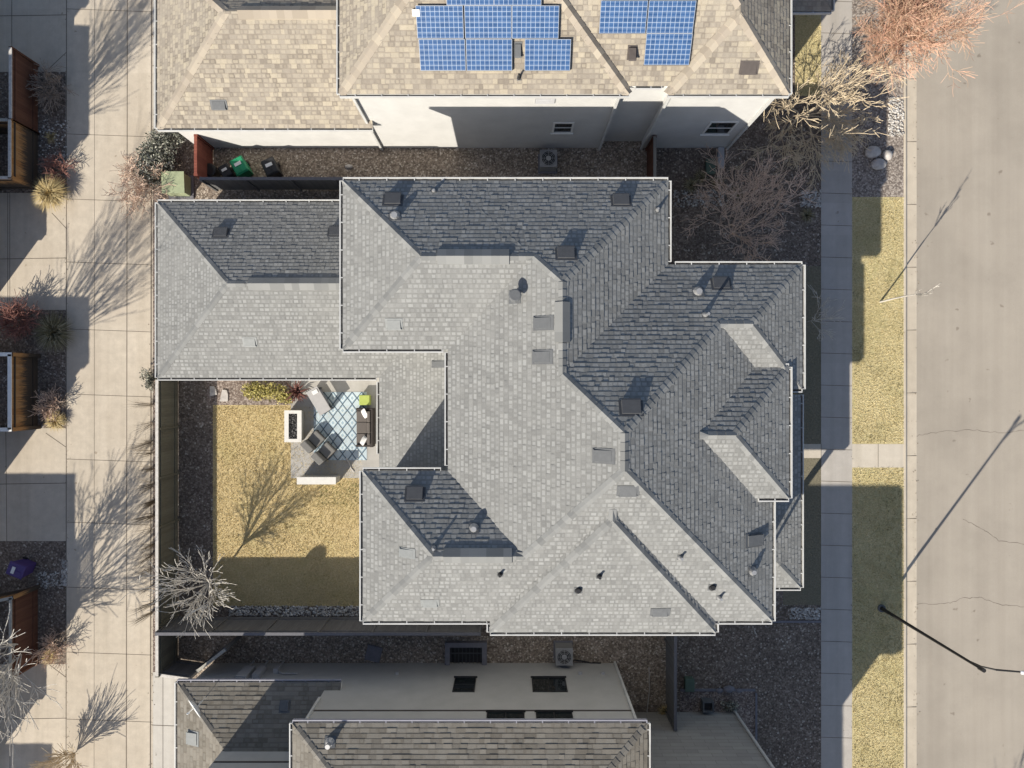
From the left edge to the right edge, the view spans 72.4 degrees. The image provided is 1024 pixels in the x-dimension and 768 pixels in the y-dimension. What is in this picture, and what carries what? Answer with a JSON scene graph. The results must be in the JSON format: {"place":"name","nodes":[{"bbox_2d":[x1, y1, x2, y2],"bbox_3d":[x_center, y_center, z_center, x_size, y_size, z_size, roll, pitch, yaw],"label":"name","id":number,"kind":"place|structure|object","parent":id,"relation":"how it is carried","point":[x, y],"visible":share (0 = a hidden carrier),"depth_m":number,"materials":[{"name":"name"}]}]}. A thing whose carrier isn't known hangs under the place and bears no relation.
{"place":"outdoors","nodes":[
{"label":"outdoors","id":0,"kind":"place"},
{"bbox_2d":[0,0,65,767],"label":"driveway","id":1,"kind":"structure","parent":0,"point":[36,512],"depth_m":34.99,"materials":[{"name":"concrete"}]},
{"bbox_2d":[30,309,76,353],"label":"ornamental grass","id":2,"kind":"object","parent":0,"point":[53,331],"depth_m":34.42,"materials":[{"name":"green plant"}]},
{"bbox_2d":[45,411,67,432],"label":"ornamental grass","id":3,"kind":"object","parent":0,"point":[58,422],"depth_m":34.70,"materials":[{"name":"plant"}]},
{"bbox_2d":[66,0,152,767],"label":"alley","id":4,"kind":"structure","parent":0,"point":[96,548],"depth_m":34.99,"materials":[{"name":"concrete"}]},
{"bbox_2d":[127,552,153,573],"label":"ornamental grass","id":5,"kind":"object","parent":4,"relation":"on","point":[147,558],"depth_m":34.52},
{"bbox_2d":[128,473,154,499],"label":"ornamental grass","id":6,"kind":"object","parent":4,"relation":"on","point":[144,486],"depth_m":34.55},
{"bbox_2d":[139,367,154,392],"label":"evergreen shrub","id":7,"kind":"object","parent":4,"relation":"on","point":[149,380],"visible":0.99,"depth_m":34.53,"materials":[{"name":"green plant"}]},
{"bbox_2d":[153,0,176,767],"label":"driveway apron","id":8,"kind":"object","parent":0,"point":[163,714],"visible":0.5,"depth_m":34.99,"materials":[{"name":"concrete"}]},
{"bbox_2d":[207,381,290,404],"bbox_3d":[-13.125,-0.075,34.996,4.250,0.001,2.250,0,90,0],"label":"courtyard bed","id":9,"kind":"object","parent":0,"point":[235,394],"visible":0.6,"depth_m":35.00,"materials":[{"name":"gravel"}]},
{"bbox_2d":[220,390,227,400],"bbox_3d":[-14.350,0.600,34.965,0.400,0.070,0.600,9,90,0],"label":"paver","id":10,"kind":"object","parent":9,"relation":"on","point":[224,395],"visible":1,"depth_m":34.93,"materials":[{"name":"stone"}]},
{"bbox_2d":[240,381,286,401],"bbox_3d":[-12.306,0.362,34.638,2.401,0.775,1.096,0,90,0],"label":"golden shrub","id":11,"kind":"object","parent":9,"relation":"on","point":[258,390],"visible":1,"depth_m":34.56,"materials":[{"name":"yellow plant"}]},
{"bbox_2d":[276,390,291,404],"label":"golden shrub","id":12,"kind":"object","parent":9,"relation":"on","point":[285,400],"visible":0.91,"depth_m":34.78,"materials":[{"name":"yellow plant"}]},
{"bbox_2d":[211,405,360,606],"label":"courtyard lawn","id":13,"kind":"structure","parent":0,"point":[279,444],"depth_m":35.00,"materials":[{"name":"plant"}]},
{"bbox_2d":[120,545,239,638],"bbox_3d":[-14.743,9.482,32.591,4.671,4.928,4.115,0,90,0],"label":"bare tree","id":14,"kind":"object","parent":13,"relation":"on","point":[207,582],"visible":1,"depth_m":32.01,"materials":[{"name":"grey plant"}]},
{"bbox_2d":[297,475,339,483],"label":"garden wall","id":15,"kind":"structure","parent":13,"relation":"on","point":[319,479],"depth_m":33.96,"materials":[{"name":"concrete"}]},
{"bbox_2d":[318,481,358,504],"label":"grass","id":16,"kind":"structure","parent":13,"relation":"on","point":[339,495],"depth_m":34.98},
{"bbox_2d":[291,378,378,477],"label":"patio","id":17,"kind":"structure","parent":0,"point":[369,388],"depth_m":34.97,"materials":[{"name":"concrete"}]},
{"bbox_2d":[284,410,303,441],"bbox_3d":[-10.750,2.075,34.648,0.840,0.643,1.560,0,90,0],"label":"fire table","id":18,"kind":"object","parent":17,"relation":"on","point":[293,425],"visible":1,"depth_m":34.34,"materials":[{"name":"concrete"}]},
{"bbox_2d":[285,381,309,402],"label":"yucca","id":19,"kind":"object","parent":17,"relation":"on","point":[295,390],"visible":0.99,"depth_m":34.68,"materials":[{"name":"red plant"}]},
{"bbox_2d":[314,392,366,459],"bbox_3d":[-8.575,2.100,34.961,2.650,0.014,3.400,0,90,0],"label":"rug","id":20,"kind":"object","parent":17,"relation":"on","point":[346,401],"visible":0.77,"depth_m":34.95,"materials":[{"name":"fabric"}]},
{"bbox_2d":[300,430,325,453],"bbox_3d":[-9.818,2.849,34.595,1.005,0.750,0.640,-45,90,0],"label":"lounge chair","id":21,"kind":"object","parent":20,"relation":"on","point":[316,439],"visible":1,"depth_m":34.55,"materials":[{"name":"fabric"}]},
{"bbox_2d":[306,386,333,415],"bbox_3d":[-9.442,0.824,34.555,0.620,0.830,1.320,-31,90,0],"label":"patio table","id":22,"kind":"object","parent":20,"relation":"on","point":[320,402],"visible":0.99,"depth_m":34.14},
{"bbox_2d":[311,441,336,464],"bbox_3d":[-9.293,3.423,34.595,1.005,0.750,0.640,-45,90,0],"label":"lounge chair","id":23,"kind":"object","parent":20,"relation":"on","point":[327,450],"visible":1,"depth_m":34.55,"materials":[{"name":"fabric"}]},
{"bbox_2d":[359,395,370,404],"bbox_3d":[-7.294,0.799,34.760,0.520,0.420,0.500,0,90,0],"label":"pouf","id":24,"kind":"object","parent":20,"relation":"on","point":[364,399],"visible":1,"depth_m":34.55,"materials":[{"name":"fabric"}]},
{"bbox_2d":[356,408,374,446],"bbox_3d":[-7.257,2.148,34.575,0.904,0.790,1.940,0,90,0],"label":"sofa","id":25,"kind":"object","parent":20,"relation":"on","point":[366,427],"visible":0.98,"depth_m":34.53,"materials":[{"name":"wicker"}]},
{"bbox_2d":[0,15,820,767],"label":"yard ground","id":26,"kind":"structure","parent":0,"point":[776,667],"depth_m":35.00,"materials":[{"name":"gravel"}]},
{"bbox_2d":[0,118,7,133],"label":"fence","id":27,"kind":"object","parent":26,"relation":"on","point":[3,125],"visible":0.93,"depth_m":33.85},
{"bbox_2d":[0,176,36,190],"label":"fence","id":28,"kind":"object","parent":26,"relation":"on","point":[12,183],"visible":0.79,"depth_m":34.10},
{"bbox_2d":[0,584,40,601],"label":"fence","id":29,"kind":"object","parent":26,"relation":"on","point":[4,597],"visible":1,"depth_m":34.02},
{"bbox_2d":[0,352,40,357],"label":"fence","id":30,"kind":"object","parent":26,"relation":"on","point":[3,354],"visible":1,"depth_m":33.61,"materials":[{"name":"brown wood"}]},
{"bbox_2d":[0,425,40,431],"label":"fence","id":31,"kind":"object","parent":26,"relation":"on","point":[3,429],"visible":1,"depth_m":33.61,"materials":[{"name":"brown wood"}]},
{"bbox_2d":[6,557,35,579],"bbox_3d":[-24.121,9.042,34.449,0.845,1.102,0.680,22,90,0],"label":"wheelie bin","id":32,"kind":"object","parent":26,"relation":"on","point":[22,568],"visible":1,"depth_m":34.01,"materials":[{"name":"purple plastic"}]},
{"bbox_2d":[7,354,37,429],"bbox_3d":[-23.700,0.375,34.004,0.180,1.992,3.650,0,90,0],"label":"fence","id":33,"kind":"object","parent":26,"relation":"on","point":[22,379],"visible":0.99,"depth_m":33.79,"materials":[{"name":"brown wood"}]},
{"bbox_2d":[0,289,46,343],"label":"bare shrub","id":34,"kind":"object","parent":26,"relation":"on","point":[10,312],"visible":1,"depth_m":34.24,"materials":[{"name":"plant"}]},
{"bbox_2d":[8,46,39,133],"bbox_3d":[-23.700,-14.200,34.029,0.180,1.942,3.500,0,90,0],"label":"fence","id":35,"kind":"object","parent":26,"relation":"on","point":[23,109],"visible":1,"depth_m":33.86,"materials":[{"name":"wood"}]},
{"bbox_2d":[9,585,38,678],"bbox_3d":[-23.700,12.000,34.029,0.180,1.942,3.900,0,90,0],"label":"fence","id":36,"kind":"object","parent":26,"relation":"on","point":[23,614],"visible":0.73,"depth_m":33.99,"materials":[{"name":"wood"}]},
{"bbox_2d":[8,118,39,184],"bbox_3d":[-23.700,-11.115,34.004,0.180,1.992,2.830,0,90,0],"label":"fence","id":37,"kind":"object","parent":26,"relation":"on","point":[22,151],"visible":0.9,"depth_m":33.86,"materials":[{"name":"wood"}]},
{"bbox_2d":[0,603,62,764],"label":"bare tree","id":38,"kind":"object","parent":26,"relation":"on","point":[11,679],"visible":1,"depth_m":31.34,"materials":[{"name":"grey plant"}]},
{"bbox_2d":[27,383,65,420],"bbox_3d":[-22.833,0.908,34.429,1.463,1.262,1.950,12,90,0],"label":"bare shrub","id":39,"kind":"object","parent":26,"relation":"on","point":[50,402],"visible":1,"depth_m":34.44,"materials":[{"name":"plant"}]},
{"bbox_2d":[29,173,69,212],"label":"ornamental grass","id":40,"kind":"object","parent":26,"relation":"on","point":[50,192],"depth_m":34.37,"materials":[{"name":"plant"}]},
{"bbox_2d":[26,628,77,674],"bbox_3d":[-22.635,13.149,34.338,2.057,1.440,1.964,34,90,0],"label":"bare shrub","id":41,"kind":"object","parent":26,"relation":"on","point":[41,652],"visible":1,"depth_m":34.41,"materials":[{"name":"plant"}]},
{"bbox_2d":[26,59,78,115],"bbox_3d":[-22.754,-14.732,34.399,2.345,1.325,2.333,44,90,0],"label":"bare shrub","id":42,"kind":"object","parent":26,"relation":"on","point":[43,96],"visible":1,"depth_m":34.35,"materials":[{"name":"grey plant"}]},
{"bbox_2d":[37,119,67,588],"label":"river cobbles","id":43,"kind":"object","parent":26,"relation":"on","point":[63,574],"visible":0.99,"depth_m":34.96,"materials":[{"name":"stone"}]},
{"bbox_2d":[36,147,79,185],"bbox_3d":[-22.442,-10.671,34.532,1.902,1.106,1.716,0,90,0],"label":"bare shrub","id":44,"kind":"object","parent":26,"relation":"on","point":[46,166],"visible":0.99,"depth_m":34.51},
{"bbox_2d":[30,742,87,767],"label":"bare shrub","id":45,"kind":"object","parent":26,"relation":"on","point":[72,757],"visible":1,"depth_m":33.63,"materials":[{"name":"grey plant"}]},
{"bbox_2d":[121,437,152,463],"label":"ornamental grass","id":46,"kind":"object","parent":26,"relation":"on","point":[145,442],"depth_m":34.42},
{"bbox_2d":[103,148,175,219],"bbox_3d":[-17.936,-9.815,34.080,3.329,2.527,3.540,0,90,0],"label":"bare shrub","id":47,"kind":"object","parent":26,"relation":"on","point":[141,187],"visible":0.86,"depth_m":33.94,"materials":[{"name":"plant"}]},
{"bbox_2d":[155,379,179,676],"bbox_3d":[-16.700,6.775,33.954,0.180,2.092,14.050,0,90,0],"label":"fence","id":48,"kind":"object","parent":26,"relation":"on","point":[166,476],"visible":0.78,"depth_m":33.69,"materials":[{"name":"wood"}]},
{"bbox_2d":[161,171,193,198],"bbox_3d":[-16.500,-9.825,34.515,1.240,0.970,1.150,0,90,0],"label":"transformer box","id":49,"kind":"object","parent":26,"relation":"on","point":[183,182],"visible":0.97,"depth_m":34.10,"materials":[{"name":"green metal"}]},
{"bbox_2d":[229,605,358,616],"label":"river cobbles","id":50,"kind":"object","parent":26,"relation":"on","point":[292,609],"visible":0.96,"depth_m":34.95,"materials":[{"name":"stone"}]},
{"bbox_2d":[155,615,481,635],"bbox_3d":[-9.050,11.650,33.804,15.200,2.392,0.180,0,90,0],"label":"fence","id":51,"kind":"object","parent":26,"relation":"on","point":[279,625],"visible":0.8,"depth_m":33.28,"materials":[{"name":"grey wood"}]},
{"bbox_2d":[178,141,665,704],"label":"side gravel","id":52,"kind":"structure","parent":26,"relation":"on","point":[640,661],"depth_m":34.99,"materials":[{"name":"gravel"}]},
{"bbox_2d":[159,657,202,678],"bbox_3d":[-16.000,13.850,34.029,1.514,1.942,0.180,8,90,0],"label":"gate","id":53,"kind":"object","parent":52,"relation":"on","point":[179,668],"visible":0.72,"depth_m":33.84,"materials":[{"name":"grey wood"}]},
{"bbox_2d":[194,134,214,178],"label":"gate","id":54,"kind":"structure","parent":52,"relation":"on","point":[203,152],"depth_m":33.65,"materials":[{"name":"wood"}]},
{"bbox_2d":[207,163,220,176],"bbox_3d":[-14.850,-10.500,34.630,0.650,0.740,0.660,0,90,0],"label":"drum","id":55,"kind":"object","parent":52,"relation":"on","point":[212,170],"visible":0.74,"depth_m":34.28,"materials":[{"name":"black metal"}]},
{"bbox_2d":[196,636,241,672],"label":"gate","id":56,"kind":"structure","parent":52,"relation":"on","point":[213,657],"depth_m":33.31,"materials":[{"name":"grey wood"}]},
{"bbox_2d":[218,163,236,176],"bbox_3d":[-14.010,-10.418,34.558,0.544,0.883,0.681,-30,90,0],"label":"wheelie bin","id":57,"kind":"object","parent":52,"relation":"on","point":[226,170],"visible":0.88,"depth_m":34.16,"materials":[{"name":"black plastic"}]},
{"bbox_2d":[230,155,253,176],"bbox_3d":[-13.261,-10.620,34.449,0.680,1.102,0.845,-28,90,0],"label":"wheelie bin","id":58,"kind":"object","parent":52,"relation":"on","point":[240,165],"visible":1,"depth_m":33.95,"materials":[{"name":"green plastic"}]},
{"bbox_2d":[199,177,342,190],"bbox_3d":[-10.525,-9.720,34.054,8.550,1.892,0.180,0,90,0],"label":"fence","id":59,"kind":"object","parent":52,"relation":"on","point":[271,183],"visible":0.66,"depth_m":33.85,"materials":[{"name":"grey wood"}]},
{"bbox_2d":[261,156,283,176],"bbox_3d":[-11.759,-10.571,34.449,0.680,1.102,0.845,-24,90,0],"label":"wheelie bin","id":60,"kind":"object","parent":52,"relation":"on","point":[271,166],"visible":0.98,"depth_m":33.95,"materials":[{"name":"black plastic"}]},
{"bbox_2d":[365,644,382,662],"bbox_3d":[-6.900,13.450,34.940,0.760,0.120,0.760,14,90,0],"label":"paver","id":61,"kind":"object","parent":52,"relation":"on","point":[373,653],"visible":1,"depth_m":34.88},
{"bbox_2d":[445,641,486,664],"bbox_3d":[-2.288,13.373,34.840,2.075,0.320,1.095,0,90,0],"label":"window well","id":62,"kind":"object","parent":52,"relation":"on","point":[465,651],"depth_m":34.83,"materials":[{"name":"black metal"}]},
{"bbox_2d":[538,150,556,173],"bbox_3d":[1.780,-11.000,34.532,0.960,0.935,0.960,0,90,0],"label":"air conditioner","id":63,"kind":"object","parent":52,"relation":"on","point":[547,161],"visible":1,"depth_m":34.12,"materials":[{"name":"grey metal"}]},
{"bbox_2d":[553,640,572,664],"bbox_3d":[2.550,13.300,34.532,0.960,0.935,0.960,0,90,0],"label":"air conditioner","id":64,"kind":"object","parent":52,"relation":"on","point":[562,652],"visible":1,"depth_m":34.12,"materials":[{"name":"grey metal"}]},
{"bbox_2d":[645,135,656,176],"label":"gate","id":65,"kind":"structure","parent":52,"relation":"on","point":[650,148],"depth_m":33.70,"materials":[{"name":"brown"}]},
{"bbox_2d":[0,0,849,767],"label":"concrete joints","id":66,"kind":"object","parent":26,"relation":"on","point":[86,394],"visible":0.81,"depth_m":34.98,"materials":[{"name":"concrete"}]},
{"bbox_2d":[174,661,774,767],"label":"greige house","id":67,"kind":"structure","parent":26,"relation":"on","point":[391,715],"depth_m":30.95,"materials":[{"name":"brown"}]},
{"bbox_2d":[452,676,476,691],"bbox_3d":[-2.200,13.926,32.470,1.110,1.580,0.110,0,90,0],"label":"window","id":68,"kind":"structure","parent":67,"relation":"in","point":[461,683],"depth_m":32.44,"materials":[{"name":"black glass"}]},
{"bbox_2d":[486,710,525,717],"bbox_3d":[-0.270,13.926,29.270,1.690,1.030,0.110,0,90,0],"label":"window","id":69,"kind":"structure","parent":67,"relation":"in","point":[490,713],"depth_m":29.55,"materials":[{"name":"black glass"}]},
{"bbox_2d":[531,676,567,691],"bbox_3d":[1.730,13.926,32.470,1.690,1.580,0.110,0,90,0],"label":"window","id":70,"kind":"structure","parent":67,"relation":"in","point":[539,683],"depth_m":32.48,"materials":[{"name":"black glass"}]},
{"bbox_2d":[535,710,572,717],"bbox_3d":[1.780,13.926,29.270,1.640,1.030,0.110,0,90,0],"label":"window","id":71,"kind":"structure","parent":67,"relation":"in","point":[539,713],"depth_m":29.54,"materials":[{"name":"black glass"}]},
{"bbox_2d":[155,177,805,635],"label":"grey house","id":72,"kind":"structure","parent":26,"relation":"on","point":[589,413],"depth_m":25.80,"materials":[{"name":"grey"}]},
{"bbox_2d":[64,0,919,765],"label":"leaf litter","id":73,"kind":"object","parent":26,"relation":"on","point":[152,462],"visible":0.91,"depth_m":34.98,"materials":[{"name":"brown plant"}]},
{"bbox_2d":[154,0,834,168],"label":"tan house","id":74,"kind":"structure","parent":26,"relation":"on","point":[382,74],"depth_m":29.13,"materials":[{"name":"beige"}]},
{"bbox_2d":[551,122,574,133],"bbox_3d":[2.340,-11.777,32.220,1.060,1.320,0.110,0,90,0],"label":"window","id":75,"kind":"structure","parent":74,"relation":"in","point":[558,127],"depth_m":32.22,"materials":[{"name":"white paint"}]},
{"bbox_2d":[700,121,738,135],"bbox_3d":[9.570,-11.780,32.270,1.380,1.620,0.110,0,90,0],"label":"window","id":76,"kind":"structure","parent":74,"relation":"in","point":[714,128],"depth_m":32.28,"materials":[{"name":"white paint"}]},
{"bbox_2d":[664,636,676,730],"bbox_3d":[7.700,12.750,33.979,0.180,2.042,7.200,0,90,0],"label":"fence","id":77,"kind":"object","parent":26,"relation":"on","point":[671,676],"visible":0.63,"depth_m":33.68,"materials":[{"name":"grey wood"}]},
{"bbox_2d":[684,676,694,691],"bbox_3d":[8.800,14.900,34.805,0.460,0.390,0.660,0,90,0],"label":"utility box","id":78,"kind":"object","parent":26,"relation":"on","point":[689,683],"visible":1,"depth_m":34.61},
{"bbox_2d":[705,158,714,174],"bbox_3d":[9.850,-10.800,34.830,0.460,0.340,0.760,0,90,0],"label":"utility box","id":79,"kind":"object","parent":26,"relation":"on","point":[708,171],"visible":0.67,"depth_m":34.66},
{"bbox_2d":[673,189,821,619],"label":"river cobbles","id":80,"kind":"object","parent":26,"relation":"on","point":[808,609],"visible":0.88,"depth_m":34.96,"materials":[{"name":"stone"}]},
{"bbox_2d":[680,143,816,260],"bbox_3d":[10.522,-7.851,32.916,5.885,5.494,6.473,21,90,0],"label":"bare shrub","id":81,"kind":"object","parent":26,"relation":"on","point":[756,182],"visible":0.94,"depth_m":32.48,"materials":[{"name":"plant"}]},
{"bbox_2d":[680,621,820,740],"bbox_3d":[11.925,14.938,34.975,7.050,0.050,6.225,0,90,0],"label":"bed edging","id":82,"kind":"object","parent":26,"relation":"on","point":[754,689],"visible":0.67,"depth_m":34.95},
{"bbox_2d":[729,32,906,192],"bbox_3d":[14.672,-12.768,33.263,8.456,5.336,7.243,0,90,0],"label":"bare tree","id":83,"kind":"object","parent":26,"relation":"on","point":[804,116],"visible":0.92,"depth_m":33.40,"materials":[{"name":"grey plant"}]},
{"bbox_2d":[852,0,903,196],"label":"strip gravel","id":84,"kind":"structure","parent":26,"relation":"on","point":[868,180],"depth_m":35.00,"materials":[{"name":"gravel"}]},
{"bbox_2d":[864,146,880,158],"bbox_3d":[17.949,-11.536,34.860,0.792,0.517,0.618,0,90,0],"label":"boulder","id":85,"kind":"object","parent":84,"relation":"on","point":[875,152],"visible":1,"depth_m":34.69,"materials":[{"name":"stone"}]},
{"bbox_2d":[870,158,886,169],"bbox_3d":[18.260,-10.957,34.871,0.805,0.453,0.560,0,90,0],"label":"boulder","id":86,"kind":"object","parent":84,"relation":"on","point":[878,164],"visible":1,"depth_m":34.72,"materials":[{"name":"stone"}]},
{"bbox_2d":[882,150,892,160],"bbox_3d":[18.703,-11.397,34.879,0.475,0.420,0.545,0,90,0],"label":"boulder","id":87,"kind":"object","parent":84,"relation":"on","point":[887,155],"visible":1,"depth_m":34.74,"materials":[{"name":"stone"}]},
{"bbox_2d":[887,96,904,136],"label":"river cobbles","id":88,"kind":"object","parent":84,"relation":"on","point":[890,120],"visible":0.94,"depth_m":34.95,"materials":[{"name":"stone"}]},
{"bbox_2d":[851,0,1023,96],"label":"street tree","id":89,"kind":"object","parent":84,"relation":"on","point":[909,16],"visible":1,"depth_m":30.72,"materials":[{"name":"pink plant"}]},
{"bbox_2d":[153,131,754,743],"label":"edge gravel","id":90,"kind":"structure","parent":0,"point":[743,701],"depth_m":35.00,"materials":[{"name":"gravel"}]},
{"bbox_2d":[120,510,154,531],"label":"ornamental grass","id":91,"kind":"object","parent":90,"relation":"on","point":[145,518],"depth_m":34.39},
{"bbox_2d":[134,500,154,514],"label":"ornamental grass","id":92,"kind":"object","parent":90,"relation":"on","point":[149,503],"depth_m":34.38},
{"bbox_2d":[135,542,154,557],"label":"ornamental grass","id":93,"kind":"object","parent":90,"relation":"on","point":[148,547],"depth_m":34.49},
{"bbox_2d":[133,129,184,187],"bbox_3d":[-17.308,-11.290,34.247,2.097,1.556,3.382,23,90,0],"label":"evergreen shrub","id":94,"kind":"object","parent":90,"relation":"on","point":[158,151],"visible":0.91,"depth_m":33.97,"materials":[{"name":"green plant"}]},
{"bbox_2d":[701,698,713,712],"bbox_3d":[9.700,15.950,34.775,0.540,0.450,0.540,0,90,0],"label":"planter","id":95,"kind":"object","parent":90,"relation":"on","point":[707,705],"visible":1,"depth_m":34.68,"materials":[{"name":"black metal"}]},
{"bbox_2d":[722,685,734,692],"bbox_3d":[10.803,15.200,34.913,0.615,0.302,0.328,0,90,0],"label":"rock","id":96,"kind":"object","parent":90,"relation":"on","point":[728,688],"visible":1,"depth_m":34.82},
{"bbox_2d":[719,700,738,712],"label":"ground shrub","id":97,"kind":"object","parent":90,"relation":"on","point":[729,706],"visible":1,"depth_m":34.80,"materials":[{"name":"green plant"}]},
{"bbox_2d":[682,176,698,193],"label":"ornamental grass","id":98,"kind":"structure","parent":0,"point":[691,182],"depth_m":34.79,"materials":[{"name":"green plant"}]},
{"bbox_2d":[693,168,708,184],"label":"ornamental grass","id":99,"kind":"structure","parent":0,"point":[698,177],"depth_m":34.81,"materials":[{"name":"green plant"}]},
{"bbox_2d":[783,266,820,604],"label":"front lawn","id":100,"kind":"structure","parent":0,"point":[809,593],"depth_m":35.00,"materials":[{"name":"plant"}]},
{"bbox_2d":[806,285,845,339],"bbox_3d":[14.793,-3.321,33.790,2.515,2.526,2.084,26,90,0],"label":"sapling","id":101,"kind":"object","parent":100,"relation":"on","point":[821,319],"visible":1,"depth_m":33.64,"materials":[{"name":"grey plant"}]},
{"bbox_2d":[800,208,814,223],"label":"ornamental grass","id":102,"kind":"object","parent":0,"point":[807,214],"depth_m":34.81,"materials":[{"name":"green plant"}]},
{"bbox_2d":[795,15,821,95],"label":"corner lawn","id":103,"kind":"structure","parent":0,"point":[799,71],"depth_m":35.00,"materials":[{"name":"plant"}]},
{"bbox_2d":[821,0,851,767],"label":"sidewalk","id":104,"kind":"structure","parent":0,"point":[836,465],"depth_m":34.99,"materials":[{"name":"concrete"}]},
{"bbox_2d":[804,444,903,467],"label":"front walk","id":105,"kind":"structure","parent":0,"point":[877,455],"depth_m":34.99,"materials":[{"name":"concrete"}]},
{"bbox_2d":[852,197,904,767],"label":"tree lawn","id":106,"kind":"structure","parent":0,"point":[878,503],"depth_m":35.00,"materials":[{"name":"plant"}]},
{"bbox_2d":[879,284,938,302],"bbox_3d":[18.275,-4.051,32.450,0.445,5.204,0.416,-36,90,0],"label":"sapling","id":107,"kind":"object","parent":106,"relation":"on","point":[917,294],"visible":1,"depth_m":31.75,"materials":[{"name":"grey plant"}]},
{"bbox_2d":[877,604,1023,674],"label":"street lamp","id":108,"kind":"object","parent":106,"relation":"on","point":[881,608],"visible":1,"depth_m":30.18,"materials":[{"name":"brown metal"}]},
{"bbox_2d":[917,0,1023,767],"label":"street","id":109,"kind":"structure","parent":0,"point":[970,254],"depth_m":35.12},
{"bbox_2d":[904,8,916,767],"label":"kerb","id":110,"kind":"structure","parent":109,"relation":"on","point":[910,437],"depth_m":35.11,"materials":[{"name":"concrete"}]},
{"bbox_2d":[920,429,1020,606],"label":"street cracks","id":111,"kind":"object","parent":109,"relation":"on","point":[984,530],"visible":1,"depth_m":35.12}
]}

